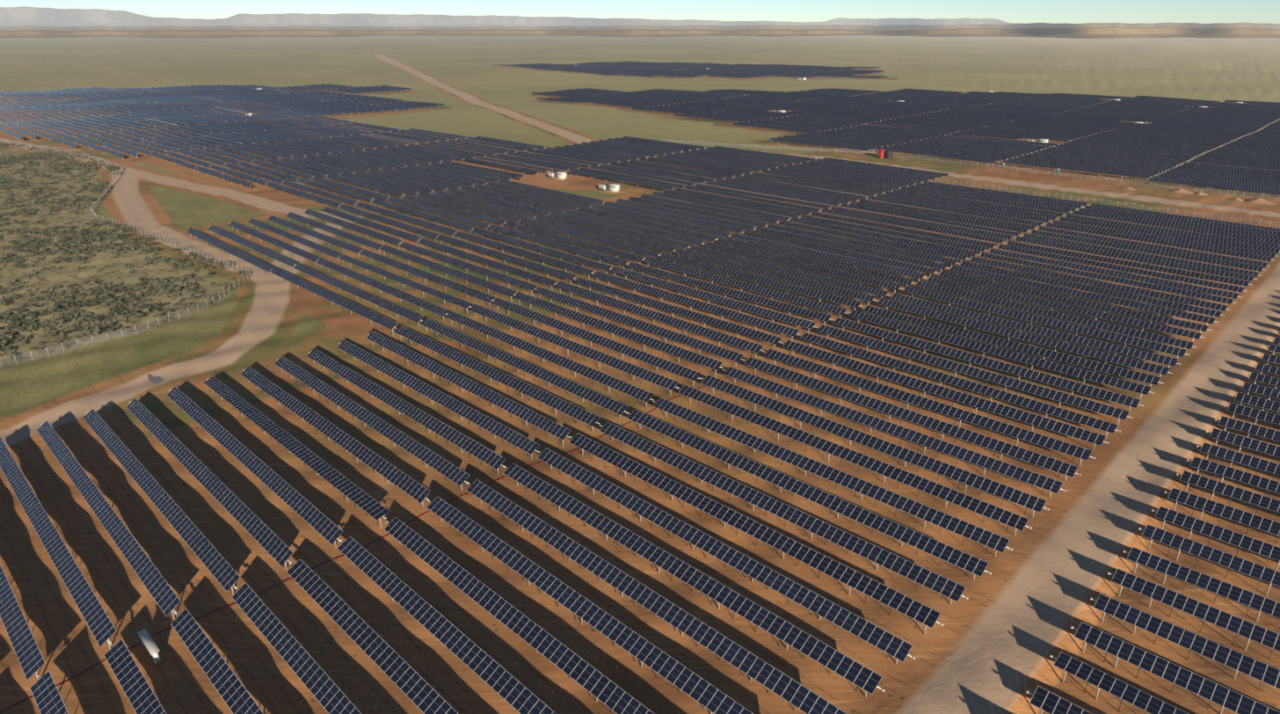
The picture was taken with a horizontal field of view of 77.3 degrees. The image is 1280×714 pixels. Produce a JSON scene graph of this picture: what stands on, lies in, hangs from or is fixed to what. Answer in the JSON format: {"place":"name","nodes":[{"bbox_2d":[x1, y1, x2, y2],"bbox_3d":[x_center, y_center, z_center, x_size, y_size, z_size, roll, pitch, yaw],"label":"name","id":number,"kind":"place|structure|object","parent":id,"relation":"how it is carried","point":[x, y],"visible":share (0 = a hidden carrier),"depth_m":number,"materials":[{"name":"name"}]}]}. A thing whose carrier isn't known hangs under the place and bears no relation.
{"place":"outdoors","nodes":[
{"label":"outdoors","id":0,"kind":"place"},
{"bbox_2d":[0,6,1023,27],"bbox_3d":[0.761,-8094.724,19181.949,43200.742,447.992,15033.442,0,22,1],"label":"mesa","id":1,"kind":"structure","parent":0,"point":[22,16],"depth_m":18224.63,"materials":[{"name":"stone"}]},
{"bbox_2d":[0,35,1279,713],"bbox_3d":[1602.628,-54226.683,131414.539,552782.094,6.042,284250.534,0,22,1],"label":"ground","id":2,"kind":"structure","parent":0,"point":[1000,639],"depth_m":150.74,"materials":[{"name":"brown soil"}]},
{"bbox_2d":[0,141,252,363],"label":"shrubs","id":3,"kind":"object","parent":2,"relation":"on","point":[70,301],"visible":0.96,"depth_m":251.55,"materials":[{"name":"green plant"}]},
{"bbox_2d":[137,628,161,665],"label":"truck","id":4,"kind":"object","parent":2,"relation":"on","point":[149,642],"visible":0.75,"depth_m":92.26,"materials":[{"name":"white metal"}]},
{"bbox_2d":[142,641,159,661],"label":"combiner skid","id":5,"kind":"object","parent":4,"relation":"on","point":[156,657],"visible":0.23,"depth_m":91.25,"materials":[{"name":"silver metal"}]},
{"bbox_2d":[147,373,163,384],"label":"puddle","id":6,"kind":"object","parent":2,"relation":"on","point":[156,380],"visible":0.98,"depth_m":166.75,"materials":[{"name":"grey liquid"}]},
{"bbox_2d":[0,386,704,712],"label":"shaft","id":7,"kind":"object","parent":2,"relation":"on","point":[292,578],"visible":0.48,"depth_m":105.66,"materials":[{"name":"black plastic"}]},
{"bbox_2d":[244,116,617,192],"bbox_3d":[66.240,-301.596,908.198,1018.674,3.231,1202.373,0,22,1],"label":"inverter pads","id":8,"kind":"object","parent":2,"relation":"on","point":[566,178],"depth_m":360.05,"materials":[{"name":"beige concrete"}]},
{"bbox_2d":[245,77,1243,191],"bbox_3d":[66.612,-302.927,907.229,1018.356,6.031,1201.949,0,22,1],"label":"inverter stations","id":9,"kind":"object","parent":8,"relation":"on","point":[563,176],"visible":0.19,"depth_m":383.19,"materials":[{"name":"white paint"}]},
{"bbox_2d":[245,65,1199,189],"bbox_3d":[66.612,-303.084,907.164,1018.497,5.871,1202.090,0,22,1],"label":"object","id":10,"kind":"object","parent":9,"relation":"attached to","point":[602,186],"visible":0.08,"depth_m":386.45,"materials":[{"name":"grey metal"}]},
{"bbox_2d":[247,88,1199,188],"bbox_3d":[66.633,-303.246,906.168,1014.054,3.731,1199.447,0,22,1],"label":"inverter station vents","id":11,"kind":"object","parent":9,"relation":"attached to","point":[782,112],"visible":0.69,"depth_m":494.31,"materials":[{"name":"grey metal"}]},
{"bbox_2d":[0,61,1279,713],"bbox_3d":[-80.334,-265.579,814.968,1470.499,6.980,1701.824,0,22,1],"label":"solar panels","id":12,"kind":"object","parent":2,"relation":"on","point":[1158,146],"visible":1,"depth_m":185.95,"materials":[{"name":"blue glass"}]},
{"bbox_2d":[0,65,1279,713],"bbox_3d":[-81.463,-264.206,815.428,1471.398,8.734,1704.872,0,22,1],"label":"tracker piles","id":13,"kind":"object","parent":2,"relation":"on","point":[699,350],"visible":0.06,"depth_m":187.94,"materials":[{"name":"silver metal"}]},
{"bbox_2d":[0,138,1279,367],"bbox_3d":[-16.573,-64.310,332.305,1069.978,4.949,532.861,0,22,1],"label":"fence posts","id":14,"kind":"object","parent":2,"relation":"on","point":[675,141],"visible":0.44,"depth_m":321.75,"materials":[{"name":"grey metal"}]},
{"bbox_2d":[0,139,1279,366],"bbox_3d":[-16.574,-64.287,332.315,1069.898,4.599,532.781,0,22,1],"label":"chain link fence","id":15,"kind":"object","parent":14,"relation":"attached to","point":[665,140],"visible":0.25,"depth_m":328.66,"materials":[{"name":"grey metal"}]},
{"bbox_2d":[0,27,1279,38],"bbox_3d":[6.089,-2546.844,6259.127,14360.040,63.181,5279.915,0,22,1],"label":"escarpment","id":16,"kind":"structure","parent":2,"relation":"on","point":[1109,32],"depth_m":5637.99,"materials":[{"name":"stone"}]},
{"bbox_2d":[29,62,1278,693],"bbox_3d":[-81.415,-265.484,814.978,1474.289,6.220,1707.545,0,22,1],"label":"tracker bearings","id":17,"kind":"object","parent":2,"relation":"on","point":[762,350],"visible":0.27,"depth_m":183.60,"materials":[{"name":"white paint"}]},
{"bbox_2d":[16,66,1279,713],"bbox_3d":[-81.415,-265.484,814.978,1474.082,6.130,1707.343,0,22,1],"label":"torque tubes","id":18,"kind":"object","parent":17,"relation":"on","point":[766,352],"visible":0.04,"depth_m":170.08,"materials":[{"name":"silver metal"}]},
{"bbox_2d":[98,162,1279,712],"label":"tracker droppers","id":19,"kind":"object","parent":2,"relation":"on","point":[689,381],"visible":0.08,"depth_m":166.60,"materials":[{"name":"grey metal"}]},
{"bbox_2d":[878,148,893,159],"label":"water tank","id":20,"kind":"object","parent":2,"relation":"on","point":[888,154],"depth_m":444.74,"materials":[{"name":"red metal"}]},
{"bbox_2d":[1119,186,1276,204],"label":"dirt patches","id":21,"kind":"object","parent":2,"relation":"on","point":[1260,200],"visible":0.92,"depth_m":340.71,"materials":[{"name":"brown soil"}]},
{"bbox_2d":[0,22,1279,30],"bbox_3d":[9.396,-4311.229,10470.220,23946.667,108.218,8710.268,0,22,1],"label":"hills","id":22,"kind":"structure","parent":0,"point":[891,26],"depth_m":9601.52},
{"bbox_2d":[0,0,1279,23],"label":"sky","id":23,"kind":"structure","parent":0,"point":[1025,11],"materials":[{"name":"white"}]}
]}

